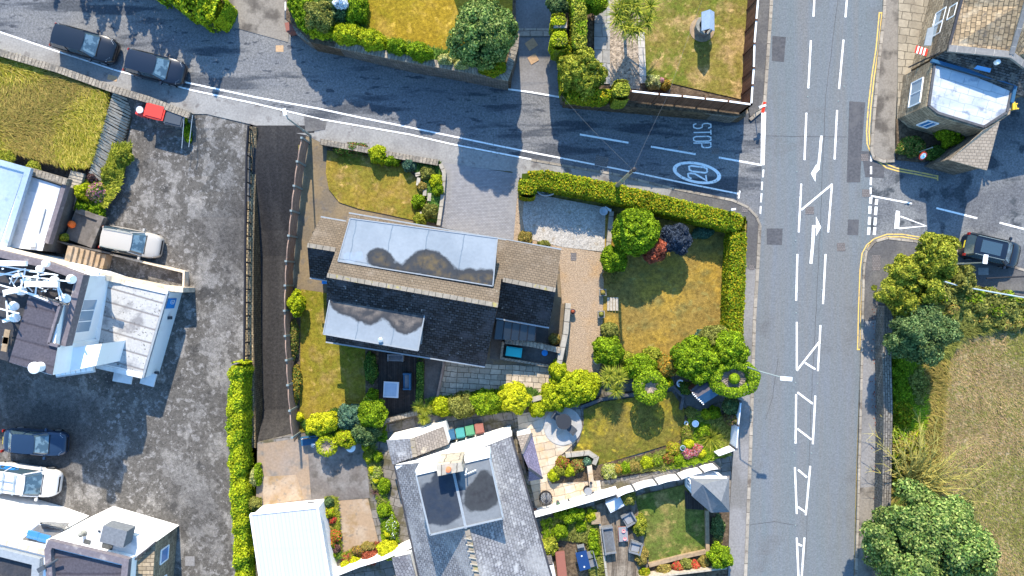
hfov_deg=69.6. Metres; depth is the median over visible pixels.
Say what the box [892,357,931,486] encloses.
weeds
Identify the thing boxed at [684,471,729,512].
summerhouse
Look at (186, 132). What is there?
shrub
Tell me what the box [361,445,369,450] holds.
shrub
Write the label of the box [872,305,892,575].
stone wall
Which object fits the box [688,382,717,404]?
shed
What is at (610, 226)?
stone wall
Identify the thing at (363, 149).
stone wall
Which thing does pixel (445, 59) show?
shrub
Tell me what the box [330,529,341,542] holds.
shrub
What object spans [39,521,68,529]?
balcony frame
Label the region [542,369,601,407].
shrub
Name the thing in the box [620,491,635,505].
shrub
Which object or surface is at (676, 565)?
shrub
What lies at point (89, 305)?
window
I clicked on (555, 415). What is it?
garden chair
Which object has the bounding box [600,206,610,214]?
stone urn
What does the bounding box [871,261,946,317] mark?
roadside tree
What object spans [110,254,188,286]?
wall
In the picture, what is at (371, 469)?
shrub
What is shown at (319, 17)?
bush
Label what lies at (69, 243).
stone wall
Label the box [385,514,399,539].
shrub
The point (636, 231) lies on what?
dome tree
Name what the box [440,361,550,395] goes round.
patio
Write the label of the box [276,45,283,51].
manhole cover
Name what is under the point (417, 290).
house
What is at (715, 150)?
manhole cover
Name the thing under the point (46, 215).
flat roofed annexe
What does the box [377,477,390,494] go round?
shrub
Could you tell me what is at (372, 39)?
shrub
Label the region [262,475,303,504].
court
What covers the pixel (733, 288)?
hedge
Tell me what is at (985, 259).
street lamp
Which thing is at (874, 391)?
fallen leaves
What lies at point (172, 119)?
wheelie bin
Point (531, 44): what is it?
manhole cover
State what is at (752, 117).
kerb
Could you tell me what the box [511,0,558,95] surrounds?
driveway
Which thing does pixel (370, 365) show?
shrub
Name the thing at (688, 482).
window
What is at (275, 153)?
lane
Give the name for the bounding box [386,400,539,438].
yard
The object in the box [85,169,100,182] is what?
shrub
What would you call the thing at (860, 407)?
kerb
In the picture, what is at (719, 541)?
shrub
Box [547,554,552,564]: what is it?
utility box
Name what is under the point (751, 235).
pavement
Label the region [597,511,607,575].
deck edging
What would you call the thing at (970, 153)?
porch
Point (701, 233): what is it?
shrub
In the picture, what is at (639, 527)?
shrub
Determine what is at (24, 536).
commercial building
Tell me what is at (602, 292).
plant pot
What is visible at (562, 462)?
shrub
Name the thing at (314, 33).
shrub
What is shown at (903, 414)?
undergrowth
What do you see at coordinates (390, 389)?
lounge table
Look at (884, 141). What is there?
pavement
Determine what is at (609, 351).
shrub
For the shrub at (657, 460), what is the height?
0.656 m
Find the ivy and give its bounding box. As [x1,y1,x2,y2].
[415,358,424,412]
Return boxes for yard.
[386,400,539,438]
[424,358,442,405]
[490,319,558,363]
[548,302,563,344]
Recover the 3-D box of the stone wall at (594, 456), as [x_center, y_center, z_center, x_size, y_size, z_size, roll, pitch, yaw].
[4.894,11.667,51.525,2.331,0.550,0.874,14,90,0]
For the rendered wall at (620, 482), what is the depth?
51.62 m
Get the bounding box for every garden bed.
[286,0,515,88]
[292,288,300,440]
[327,147,436,224]
[365,349,378,395]
[417,357,424,405]
[552,415,726,483]
[562,1,747,122]
[648,511,728,575]
[895,119,941,161]
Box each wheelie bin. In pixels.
[135,107,148,119]
[143,103,165,120]
[163,110,184,127]
[285,22,296,36]
[448,428,455,439]
[455,426,465,438]
[465,424,474,435]
[474,422,484,433]
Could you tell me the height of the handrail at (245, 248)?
2.066 m
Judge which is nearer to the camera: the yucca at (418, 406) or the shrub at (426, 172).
the yucca at (418, 406)
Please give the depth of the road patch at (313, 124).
51.70 m
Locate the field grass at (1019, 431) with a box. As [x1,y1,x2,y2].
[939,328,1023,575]
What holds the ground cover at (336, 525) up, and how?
on the court at (357, 526)
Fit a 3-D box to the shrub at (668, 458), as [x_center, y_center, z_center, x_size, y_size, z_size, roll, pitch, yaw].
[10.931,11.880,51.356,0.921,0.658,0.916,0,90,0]
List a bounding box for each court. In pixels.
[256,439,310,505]
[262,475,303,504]
[307,443,369,500]
[338,498,377,552]
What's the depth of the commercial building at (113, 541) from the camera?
49.12 m
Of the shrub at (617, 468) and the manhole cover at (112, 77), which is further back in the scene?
the manhole cover at (112, 77)
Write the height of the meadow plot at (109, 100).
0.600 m
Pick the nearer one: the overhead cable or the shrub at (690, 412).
the overhead cable
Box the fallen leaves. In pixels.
[870,309,876,498]
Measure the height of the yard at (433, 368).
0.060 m
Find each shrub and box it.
[0,149,16,162]
[25,159,40,169]
[59,233,68,241]
[73,183,90,201]
[74,200,88,210]
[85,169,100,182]
[86,182,105,202]
[88,202,105,216]
[100,161,124,183]
[111,146,134,165]
[183,122,192,142]
[249,467,255,486]
[249,496,262,510]
[253,462,262,485]
[286,0,299,18]
[286,288,306,317]
[290,319,299,360]
[292,364,301,404]
[294,0,312,34]
[296,411,304,421]
[306,412,332,436]
[308,25,334,40]
[320,411,338,430]
[324,496,334,507]
[325,506,334,518]
[328,0,347,23]
[328,516,336,523]
[330,22,366,46]
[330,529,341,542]
[332,0,348,9]
[332,142,367,156]
[332,543,341,552]
[334,429,356,449]
[337,403,359,429]
[340,560,348,567]
[345,0,369,24]
[349,556,360,563]
[350,422,382,446]
[351,545,365,555]
[357,28,387,52]
[357,398,388,427]
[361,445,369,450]
[361,541,375,550]
[361,549,376,565]
[362,448,374,464]
[363,351,378,384]
[365,388,378,399]
[368,144,386,165]
[368,466,374,473]
[370,466,382,483]
[372,451,382,462]
[376,503,391,517]
[376,539,398,560]
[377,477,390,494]
[384,155,400,166]
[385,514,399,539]
[386,37,406,56]
[401,159,416,172]
[405,41,433,63]
[411,194,425,209]
[412,211,426,224]
[417,181,426,192]
[420,165,435,180]
[422,203,437,219]
[428,174,442,187]
[429,395,450,416]
[431,184,443,196]
[437,53,455,65]
[447,390,475,418]
[453,60,468,69]
[468,388,502,415]
[478,62,506,77]
[497,380,532,414]
[518,230,532,242]
[528,401,545,417]
[537,240,550,246]
[539,382,564,411]
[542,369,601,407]
[542,537,558,556]
[545,0,569,15]
[547,469,559,482]
[548,332,559,345]
[548,358,566,379]
[553,464,564,476]
[553,506,585,523]
[553,523,567,538]
[555,455,569,469]
[564,464,575,476]
[567,0,608,15]
[570,458,584,472]
[575,520,586,532]
[582,456,591,466]
[585,508,596,522]
[588,525,600,559]
[591,336,624,367]
[599,244,627,272]
[600,321,619,337]
[602,463,616,479]
[614,463,621,473]
[618,351,634,364]
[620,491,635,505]
[621,353,657,380]
[621,461,630,473]
[629,460,639,471]
[631,513,646,536]
[635,546,649,566]
[638,566,650,575]
[639,455,653,468]
[642,346,662,360]
[644,74,661,89]
[652,454,663,466]
[655,563,671,573]
[657,351,677,377]
[660,223,692,255]
[661,78,670,90]
[663,452,674,463]
[664,377,673,387]
[665,441,679,455]
[671,560,682,570]
[674,454,682,464]
[676,380,690,394]
[679,558,691,569]
[680,423,693,440]
[681,448,693,458]
[683,439,694,448]
[684,406,696,417]
[691,227,714,239]
[691,443,702,456]
[691,559,699,568]
[696,422,710,437]
[697,555,711,567]
[698,324,728,345]
[698,449,706,457]
[700,408,710,419]
[706,541,733,568]
[708,405,720,419]
[710,513,725,539]
[712,536,722,544]
[721,397,738,414]
[723,413,737,425]
[867,409,1001,512]
[891,253,915,264]
[892,428,928,465]
[895,135,925,157]
[925,145,947,160]
[932,129,964,148]
[944,264,977,296]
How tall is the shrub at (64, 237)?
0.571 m
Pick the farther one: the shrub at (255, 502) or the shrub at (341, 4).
the shrub at (255, 502)
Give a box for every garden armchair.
[620,509,636,527]
[628,539,642,555]
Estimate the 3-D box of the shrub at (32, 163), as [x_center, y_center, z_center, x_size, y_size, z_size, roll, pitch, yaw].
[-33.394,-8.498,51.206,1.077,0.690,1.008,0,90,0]
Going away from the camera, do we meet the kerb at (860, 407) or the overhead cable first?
the overhead cable
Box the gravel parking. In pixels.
[522,194,611,251]
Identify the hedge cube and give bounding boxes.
[548,13,566,35]
[548,28,567,60]
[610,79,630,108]
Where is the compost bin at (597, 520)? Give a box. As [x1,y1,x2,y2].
[591,512,600,523]
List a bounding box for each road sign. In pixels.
[755,102,765,112]
[919,147,932,159]
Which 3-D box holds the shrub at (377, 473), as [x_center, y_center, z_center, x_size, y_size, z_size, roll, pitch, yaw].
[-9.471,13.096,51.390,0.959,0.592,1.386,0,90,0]
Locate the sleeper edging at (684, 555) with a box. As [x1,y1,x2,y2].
[648,510,709,567]
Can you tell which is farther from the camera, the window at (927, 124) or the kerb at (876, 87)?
the kerb at (876, 87)
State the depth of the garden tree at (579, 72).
47.41 m
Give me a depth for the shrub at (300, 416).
51.24 m
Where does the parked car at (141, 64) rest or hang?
on the side road at (298, 70)
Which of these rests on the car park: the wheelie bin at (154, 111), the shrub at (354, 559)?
the wheelie bin at (154, 111)
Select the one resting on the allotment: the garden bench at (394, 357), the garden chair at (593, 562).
the garden chair at (593, 562)
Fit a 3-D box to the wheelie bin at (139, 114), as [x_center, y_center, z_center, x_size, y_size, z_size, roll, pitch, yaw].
[-26.007,-12.354,52.051,0.648,0.993,0.675,25,90,0]
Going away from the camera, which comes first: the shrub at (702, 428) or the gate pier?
the gate pier
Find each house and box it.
[307,212,560,367]
[387,419,552,575]
[898,0,1023,136]
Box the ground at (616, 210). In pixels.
[46,0,1018,561]
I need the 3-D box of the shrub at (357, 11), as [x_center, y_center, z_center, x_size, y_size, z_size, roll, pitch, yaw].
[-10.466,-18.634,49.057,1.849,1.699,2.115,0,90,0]
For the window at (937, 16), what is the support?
in the public house at (965, 77)
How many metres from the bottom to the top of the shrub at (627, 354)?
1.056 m
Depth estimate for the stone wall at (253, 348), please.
52.50 m
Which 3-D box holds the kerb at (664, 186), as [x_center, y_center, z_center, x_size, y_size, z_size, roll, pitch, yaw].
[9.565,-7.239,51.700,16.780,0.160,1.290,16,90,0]
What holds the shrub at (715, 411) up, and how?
on the garden bed at (583, 476)
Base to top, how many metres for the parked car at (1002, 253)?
1.603 m
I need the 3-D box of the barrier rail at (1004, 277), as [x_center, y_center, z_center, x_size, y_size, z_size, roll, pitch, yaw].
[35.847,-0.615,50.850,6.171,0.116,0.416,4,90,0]
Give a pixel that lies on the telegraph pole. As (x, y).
(625, 177)
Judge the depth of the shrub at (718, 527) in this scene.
50.96 m
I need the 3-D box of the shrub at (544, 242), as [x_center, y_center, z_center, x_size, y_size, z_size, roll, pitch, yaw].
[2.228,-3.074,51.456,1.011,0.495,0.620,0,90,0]
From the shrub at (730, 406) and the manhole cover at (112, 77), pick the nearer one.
the shrub at (730, 406)
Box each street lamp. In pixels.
[282,108,311,136]
[744,366,791,380]
[957,254,987,264]
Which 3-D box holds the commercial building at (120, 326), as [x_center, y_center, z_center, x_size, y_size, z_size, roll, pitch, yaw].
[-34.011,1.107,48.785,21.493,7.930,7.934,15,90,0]
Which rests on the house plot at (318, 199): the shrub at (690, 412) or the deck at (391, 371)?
the deck at (391, 371)
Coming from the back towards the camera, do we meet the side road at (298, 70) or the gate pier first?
the side road at (298, 70)
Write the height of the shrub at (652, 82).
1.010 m
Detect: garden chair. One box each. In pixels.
[551,412,559,420]
[567,425,576,435]
[577,544,584,551]
[587,550,595,559]
[589,558,597,567]
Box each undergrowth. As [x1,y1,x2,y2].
[892,356,909,383]
[892,377,915,407]
[892,400,915,430]
[892,423,907,449]
[892,447,903,471]
[906,365,929,404]
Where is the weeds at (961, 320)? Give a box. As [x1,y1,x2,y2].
[936,291,1023,330]
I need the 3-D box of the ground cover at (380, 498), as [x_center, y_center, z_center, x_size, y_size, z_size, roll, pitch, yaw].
[-9.231,14.263,51.554,1.405,0.252,7.908,-13,90,0]
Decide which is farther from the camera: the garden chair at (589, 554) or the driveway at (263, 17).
the driveway at (263, 17)
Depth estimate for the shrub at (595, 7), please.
48.14 m
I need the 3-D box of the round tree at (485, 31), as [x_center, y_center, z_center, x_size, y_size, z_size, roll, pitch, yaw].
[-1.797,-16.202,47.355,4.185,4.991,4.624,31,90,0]
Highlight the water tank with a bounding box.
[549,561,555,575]
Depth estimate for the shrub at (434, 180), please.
51.05 m
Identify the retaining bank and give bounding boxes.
[89,93,130,181]
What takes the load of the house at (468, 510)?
on the plot at (383, 568)
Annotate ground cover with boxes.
[76,140,132,207]
[301,407,388,441]
[312,0,506,64]
[324,495,344,560]
[341,540,379,562]
[361,443,399,542]
[414,159,441,223]
[424,387,539,415]
[540,507,606,575]
[600,409,732,478]
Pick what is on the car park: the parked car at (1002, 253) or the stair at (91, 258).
the stair at (91, 258)
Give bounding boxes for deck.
[378,351,416,414]
[595,500,645,575]
[684,489,703,509]
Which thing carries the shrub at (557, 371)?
on the house plot at (318, 199)
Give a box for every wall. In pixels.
[0,49,193,119]
[57,240,118,253]
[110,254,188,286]
[245,127,262,447]
[292,25,518,89]
[320,139,438,165]
[333,539,411,575]
[383,411,418,426]
[436,362,445,396]
[437,163,446,225]
[500,341,549,366]
[505,340,560,352]
[530,395,541,402]
[534,486,618,516]
[557,303,570,364]
[558,87,747,122]
[565,450,598,464]
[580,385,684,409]
[587,464,594,491]
[606,211,613,245]
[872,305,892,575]
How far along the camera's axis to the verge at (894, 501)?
51.59 m
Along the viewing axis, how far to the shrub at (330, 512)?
51.15 m
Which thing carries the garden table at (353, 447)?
on the court at (341, 473)
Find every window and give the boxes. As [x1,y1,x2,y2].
[75,299,97,333]
[160,544,169,564]
[686,477,690,488]
[908,77,923,107]
[916,120,938,128]
[932,7,946,25]
[932,20,942,36]
[946,2,957,20]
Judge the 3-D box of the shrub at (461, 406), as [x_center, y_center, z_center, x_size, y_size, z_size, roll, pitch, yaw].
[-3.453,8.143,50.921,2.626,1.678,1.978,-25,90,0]
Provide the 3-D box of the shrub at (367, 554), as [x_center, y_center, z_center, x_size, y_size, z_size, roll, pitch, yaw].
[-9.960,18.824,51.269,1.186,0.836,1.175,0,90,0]
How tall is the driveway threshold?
0.100 m
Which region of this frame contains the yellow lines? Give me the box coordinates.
[857,12,958,349]
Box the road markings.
[0,0,1023,575]
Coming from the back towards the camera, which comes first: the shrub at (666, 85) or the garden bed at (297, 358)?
the garden bed at (297, 358)
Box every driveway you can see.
[229,0,288,41]
[438,162,519,239]
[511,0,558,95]
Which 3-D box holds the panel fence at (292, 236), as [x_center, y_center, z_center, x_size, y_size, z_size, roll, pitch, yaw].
[-14.989,-0.035,50.800,0.970,1.900,20.476,2,90,0]
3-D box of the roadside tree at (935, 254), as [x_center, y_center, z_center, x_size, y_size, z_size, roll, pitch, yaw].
[27.778,-2.079,49.114,2.935,5.072,3.322,0,90,0]
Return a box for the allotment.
[540,505,597,575]
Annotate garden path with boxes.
[375,441,409,543]
[594,1,609,83]
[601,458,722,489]
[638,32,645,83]
[684,393,721,410]
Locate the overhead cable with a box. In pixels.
[636,1,701,161]
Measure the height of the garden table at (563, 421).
0.745 m
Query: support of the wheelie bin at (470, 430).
on the yard at (495, 421)
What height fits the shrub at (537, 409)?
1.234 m
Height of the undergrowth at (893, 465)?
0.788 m
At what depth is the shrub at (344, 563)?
51.28 m
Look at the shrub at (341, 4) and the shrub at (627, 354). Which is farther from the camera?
the shrub at (627, 354)
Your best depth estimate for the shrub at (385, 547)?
50.86 m
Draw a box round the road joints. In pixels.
[751,2,837,559]
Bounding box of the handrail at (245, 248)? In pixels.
[243,125,251,360]
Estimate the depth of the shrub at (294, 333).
51.11 m
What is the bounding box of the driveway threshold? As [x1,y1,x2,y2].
[517,28,548,35]
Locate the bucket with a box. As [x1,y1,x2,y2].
[136,106,143,112]
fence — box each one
[283,137,309,438]
[615,462,719,497]
[627,0,758,113]
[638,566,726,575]
[714,398,741,455]
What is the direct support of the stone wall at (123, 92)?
on the ground at (616, 210)
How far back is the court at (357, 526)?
51.70 m
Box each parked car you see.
[0,427,69,459]
[49,22,120,65]
[98,225,164,259]
[122,48,187,87]
[959,232,1020,268]
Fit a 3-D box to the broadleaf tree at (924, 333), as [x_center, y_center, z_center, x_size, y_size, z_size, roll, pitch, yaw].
[26.696,3.127,48.996,4.467,5.307,3.848,-44,90,0]
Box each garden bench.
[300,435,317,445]
[387,353,403,361]
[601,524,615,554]
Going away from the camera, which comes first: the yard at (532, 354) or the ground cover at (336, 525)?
the ground cover at (336, 525)
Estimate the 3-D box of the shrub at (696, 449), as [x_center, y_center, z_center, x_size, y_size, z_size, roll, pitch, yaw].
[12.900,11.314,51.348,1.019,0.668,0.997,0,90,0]
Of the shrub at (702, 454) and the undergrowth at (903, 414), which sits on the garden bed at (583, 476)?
the shrub at (702, 454)
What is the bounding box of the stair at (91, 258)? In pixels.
[64,246,112,268]
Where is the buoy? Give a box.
[68,221,75,227]
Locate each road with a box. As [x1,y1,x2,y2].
[0,0,764,218]
[747,0,882,575]
[870,97,1023,268]
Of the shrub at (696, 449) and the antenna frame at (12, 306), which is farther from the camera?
the shrub at (696, 449)
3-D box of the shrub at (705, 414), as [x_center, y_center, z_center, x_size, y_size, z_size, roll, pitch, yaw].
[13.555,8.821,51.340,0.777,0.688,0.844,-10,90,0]
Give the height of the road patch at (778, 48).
0.004 m
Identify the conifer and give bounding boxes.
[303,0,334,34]
[315,434,337,456]
[632,370,668,405]
[707,361,760,398]
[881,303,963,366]
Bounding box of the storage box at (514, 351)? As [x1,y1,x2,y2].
[505,346,521,357]
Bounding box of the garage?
[249,499,336,575]
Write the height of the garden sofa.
0.660 m
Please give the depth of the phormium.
51.25 m
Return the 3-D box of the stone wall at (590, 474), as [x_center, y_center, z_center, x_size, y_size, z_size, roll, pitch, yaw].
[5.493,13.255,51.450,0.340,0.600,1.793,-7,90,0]
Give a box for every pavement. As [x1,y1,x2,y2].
[0,33,191,112]
[192,92,319,141]
[320,122,530,177]
[531,161,671,195]
[669,189,758,268]
[728,269,755,575]
[748,0,769,115]
[857,487,873,575]
[860,321,875,487]
[864,239,1023,320]
[873,0,897,159]
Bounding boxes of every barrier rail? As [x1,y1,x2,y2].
[945,281,1023,297]
[986,276,1023,278]
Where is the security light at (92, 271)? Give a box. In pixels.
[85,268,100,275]
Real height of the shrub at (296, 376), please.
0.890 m
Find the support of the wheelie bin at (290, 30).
on the garden bed at (319, 45)
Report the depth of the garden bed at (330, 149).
51.65 m
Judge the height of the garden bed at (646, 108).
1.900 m
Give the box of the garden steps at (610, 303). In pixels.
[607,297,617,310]
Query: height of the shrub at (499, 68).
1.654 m
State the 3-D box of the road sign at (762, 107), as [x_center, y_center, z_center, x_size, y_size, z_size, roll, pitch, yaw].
[17.106,-12.389,50.966,0.491,1.372,0.764,17,90,0]
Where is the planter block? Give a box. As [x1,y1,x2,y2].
[66,208,109,247]
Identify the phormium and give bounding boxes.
[696,424,725,452]
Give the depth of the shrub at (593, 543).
51.30 m
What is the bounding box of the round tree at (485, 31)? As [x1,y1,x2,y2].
[445,0,518,70]
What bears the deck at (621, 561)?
on the plot at (383, 568)
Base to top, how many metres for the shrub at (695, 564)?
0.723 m
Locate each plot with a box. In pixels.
[0,60,110,168]
[256,373,734,575]
[293,136,602,439]
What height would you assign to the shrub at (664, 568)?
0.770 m
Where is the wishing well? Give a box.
[690,9,714,41]
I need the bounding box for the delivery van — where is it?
[0,461,63,500]
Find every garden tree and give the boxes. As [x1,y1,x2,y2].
[555,46,607,101]
[669,334,720,385]
[710,329,750,366]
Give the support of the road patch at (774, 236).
on the road at (826, 523)
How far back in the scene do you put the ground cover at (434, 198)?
51.43 m
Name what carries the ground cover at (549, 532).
on the allotment
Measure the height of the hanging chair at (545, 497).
1.465 m
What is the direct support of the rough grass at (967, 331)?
on the verge at (894, 501)
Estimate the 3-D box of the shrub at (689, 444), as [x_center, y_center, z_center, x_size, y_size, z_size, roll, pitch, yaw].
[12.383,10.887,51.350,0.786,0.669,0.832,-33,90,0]
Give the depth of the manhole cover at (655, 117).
51.74 m
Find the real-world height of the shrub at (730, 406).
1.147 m
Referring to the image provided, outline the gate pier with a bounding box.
[553,22,566,28]
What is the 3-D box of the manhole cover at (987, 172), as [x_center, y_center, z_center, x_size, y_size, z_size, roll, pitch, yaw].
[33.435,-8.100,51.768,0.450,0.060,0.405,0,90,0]
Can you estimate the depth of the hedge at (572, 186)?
49.75 m
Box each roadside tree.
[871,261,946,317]
[911,231,961,279]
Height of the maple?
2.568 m
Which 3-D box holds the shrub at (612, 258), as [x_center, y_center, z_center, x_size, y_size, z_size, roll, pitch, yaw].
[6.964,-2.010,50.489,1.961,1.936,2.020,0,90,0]
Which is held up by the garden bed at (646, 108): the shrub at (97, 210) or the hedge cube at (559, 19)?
the hedge cube at (559, 19)
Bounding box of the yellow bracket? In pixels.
[1011,102,1018,110]
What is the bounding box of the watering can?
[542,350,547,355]
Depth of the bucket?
51.35 m
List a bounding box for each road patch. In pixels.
[304,116,326,131]
[767,228,782,244]
[772,36,785,61]
[847,101,864,181]
[847,220,858,234]
[862,151,883,177]
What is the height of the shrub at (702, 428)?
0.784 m
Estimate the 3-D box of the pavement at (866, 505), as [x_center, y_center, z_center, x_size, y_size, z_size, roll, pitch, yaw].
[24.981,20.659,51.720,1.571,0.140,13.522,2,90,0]
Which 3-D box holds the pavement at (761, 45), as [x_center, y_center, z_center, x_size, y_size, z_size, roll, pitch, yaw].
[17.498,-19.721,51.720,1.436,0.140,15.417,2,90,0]
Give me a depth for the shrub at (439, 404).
50.75 m
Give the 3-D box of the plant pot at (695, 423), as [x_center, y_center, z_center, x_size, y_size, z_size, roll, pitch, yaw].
[12.768,9.448,51.435,0.484,0.430,0.484,0,90,0]
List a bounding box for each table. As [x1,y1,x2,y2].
[1,337,8,351]
[2,329,10,343]
[347,445,355,451]
[383,381,398,397]
[556,414,571,429]
[575,550,590,570]
[583,485,591,494]
[618,526,628,541]
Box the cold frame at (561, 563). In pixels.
[555,550,566,575]
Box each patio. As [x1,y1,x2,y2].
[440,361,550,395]
[517,411,600,507]
[543,407,581,444]
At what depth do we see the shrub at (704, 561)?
51.23 m
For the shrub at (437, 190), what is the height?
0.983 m
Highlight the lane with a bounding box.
[252,125,313,442]
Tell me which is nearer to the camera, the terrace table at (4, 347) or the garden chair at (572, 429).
the terrace table at (4, 347)
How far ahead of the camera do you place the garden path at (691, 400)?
51.61 m
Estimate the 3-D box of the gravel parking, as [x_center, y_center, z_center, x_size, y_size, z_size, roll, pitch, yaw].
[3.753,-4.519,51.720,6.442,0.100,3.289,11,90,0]
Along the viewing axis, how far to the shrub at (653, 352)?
50.89 m
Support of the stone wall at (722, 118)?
on the ground at (616, 210)
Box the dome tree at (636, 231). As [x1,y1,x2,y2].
[611,207,660,256]
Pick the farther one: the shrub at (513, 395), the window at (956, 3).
the shrub at (513, 395)
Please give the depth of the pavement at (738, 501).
51.65 m
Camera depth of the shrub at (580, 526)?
51.34 m
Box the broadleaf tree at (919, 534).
[859,477,1001,575]
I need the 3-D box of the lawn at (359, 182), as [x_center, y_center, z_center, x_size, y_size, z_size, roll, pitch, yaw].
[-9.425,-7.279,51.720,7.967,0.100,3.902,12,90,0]
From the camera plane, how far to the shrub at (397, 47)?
48.72 m
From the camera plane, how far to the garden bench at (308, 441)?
51.27 m
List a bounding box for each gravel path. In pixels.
[558,246,603,372]
[610,0,639,89]
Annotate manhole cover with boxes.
[107,74,117,81]
[185,556,194,565]
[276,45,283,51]
[525,38,537,50]
[528,54,538,64]
[571,253,575,259]
[595,155,608,166]
[652,115,659,119]
[712,148,718,153]
[805,207,813,213]
[837,243,844,250]
[861,154,867,160]
[862,189,869,196]
[872,255,879,270]
[978,268,988,274]
[984,170,990,175]
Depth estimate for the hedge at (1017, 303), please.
50.86 m
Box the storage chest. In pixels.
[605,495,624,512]
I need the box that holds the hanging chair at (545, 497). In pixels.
[539,490,552,505]
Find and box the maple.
[642,238,667,264]
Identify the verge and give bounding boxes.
[513,194,557,247]
[891,289,1017,509]
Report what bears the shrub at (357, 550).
on the court at (357, 526)
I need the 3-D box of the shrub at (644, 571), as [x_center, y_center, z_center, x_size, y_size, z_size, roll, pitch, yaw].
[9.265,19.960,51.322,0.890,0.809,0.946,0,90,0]
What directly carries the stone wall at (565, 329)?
on the ground at (616, 210)
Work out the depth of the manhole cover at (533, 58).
51.47 m
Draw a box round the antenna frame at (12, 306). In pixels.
[0,260,76,322]
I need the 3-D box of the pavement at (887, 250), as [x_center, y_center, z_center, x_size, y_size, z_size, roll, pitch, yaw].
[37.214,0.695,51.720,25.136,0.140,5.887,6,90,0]
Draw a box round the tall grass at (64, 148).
[0,49,110,170]
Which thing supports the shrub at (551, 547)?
on the allotment
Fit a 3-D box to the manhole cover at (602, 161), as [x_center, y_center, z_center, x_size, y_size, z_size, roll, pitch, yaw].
[6.300,-8.910,51.763,0.900,0.060,0.720,10,90,0]
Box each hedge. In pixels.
[157,0,237,32]
[224,359,256,575]
[517,169,745,233]
[557,41,613,106]
[568,0,587,52]
[720,228,747,335]
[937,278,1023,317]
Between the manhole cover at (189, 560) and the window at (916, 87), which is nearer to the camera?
the window at (916, 87)
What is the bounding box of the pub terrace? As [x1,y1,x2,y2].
[896,0,928,119]
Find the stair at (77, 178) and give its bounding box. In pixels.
[68,171,85,210]
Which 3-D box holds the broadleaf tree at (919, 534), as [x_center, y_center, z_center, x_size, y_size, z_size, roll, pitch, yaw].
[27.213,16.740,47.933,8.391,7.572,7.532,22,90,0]
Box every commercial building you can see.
[0,245,194,386]
[0,493,88,575]
[37,506,178,575]
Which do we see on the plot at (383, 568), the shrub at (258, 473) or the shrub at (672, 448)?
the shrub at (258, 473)
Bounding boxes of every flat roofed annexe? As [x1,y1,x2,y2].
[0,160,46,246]
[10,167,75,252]
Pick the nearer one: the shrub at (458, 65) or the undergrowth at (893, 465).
the shrub at (458, 65)
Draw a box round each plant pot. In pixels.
[597,311,604,317]
[599,289,605,295]
[692,420,698,426]
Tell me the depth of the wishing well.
48.99 m
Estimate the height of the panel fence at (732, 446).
1.900 m
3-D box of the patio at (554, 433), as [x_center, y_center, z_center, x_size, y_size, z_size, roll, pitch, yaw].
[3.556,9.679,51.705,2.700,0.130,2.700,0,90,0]
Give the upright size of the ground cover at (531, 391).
0.252 m
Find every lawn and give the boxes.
[300,289,364,431]
[326,151,425,219]
[365,0,512,52]
[569,391,684,465]
[601,212,725,377]
[636,484,706,561]
[644,0,747,98]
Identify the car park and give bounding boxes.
[0,70,249,575]
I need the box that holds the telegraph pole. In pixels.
[615,167,636,186]
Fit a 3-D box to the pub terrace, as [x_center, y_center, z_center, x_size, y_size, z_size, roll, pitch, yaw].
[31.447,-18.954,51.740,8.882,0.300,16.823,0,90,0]
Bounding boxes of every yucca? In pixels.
[410,397,433,425]
[596,365,629,398]
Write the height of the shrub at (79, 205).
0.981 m
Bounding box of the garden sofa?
[403,373,411,389]
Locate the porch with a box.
[924,122,998,174]
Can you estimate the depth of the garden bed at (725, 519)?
51.69 m
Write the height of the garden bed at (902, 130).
0.300 m
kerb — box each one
[531,159,760,225]
[744,225,761,575]
[749,0,772,120]
[854,237,1023,575]
[869,0,894,162]
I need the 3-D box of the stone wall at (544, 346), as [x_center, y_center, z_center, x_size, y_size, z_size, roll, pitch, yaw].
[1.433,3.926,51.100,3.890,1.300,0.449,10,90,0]
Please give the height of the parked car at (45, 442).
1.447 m
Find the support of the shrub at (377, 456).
on the garden path at (393, 494)
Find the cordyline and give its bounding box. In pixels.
[603,0,663,45]
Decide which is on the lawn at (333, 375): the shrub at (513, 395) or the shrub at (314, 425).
the shrub at (314, 425)
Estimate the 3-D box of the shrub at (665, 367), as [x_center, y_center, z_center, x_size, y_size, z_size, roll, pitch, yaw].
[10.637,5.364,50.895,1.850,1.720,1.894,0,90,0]
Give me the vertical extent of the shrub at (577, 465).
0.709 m
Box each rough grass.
[895,299,1019,363]
[915,359,952,506]
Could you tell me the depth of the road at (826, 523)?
51.75 m

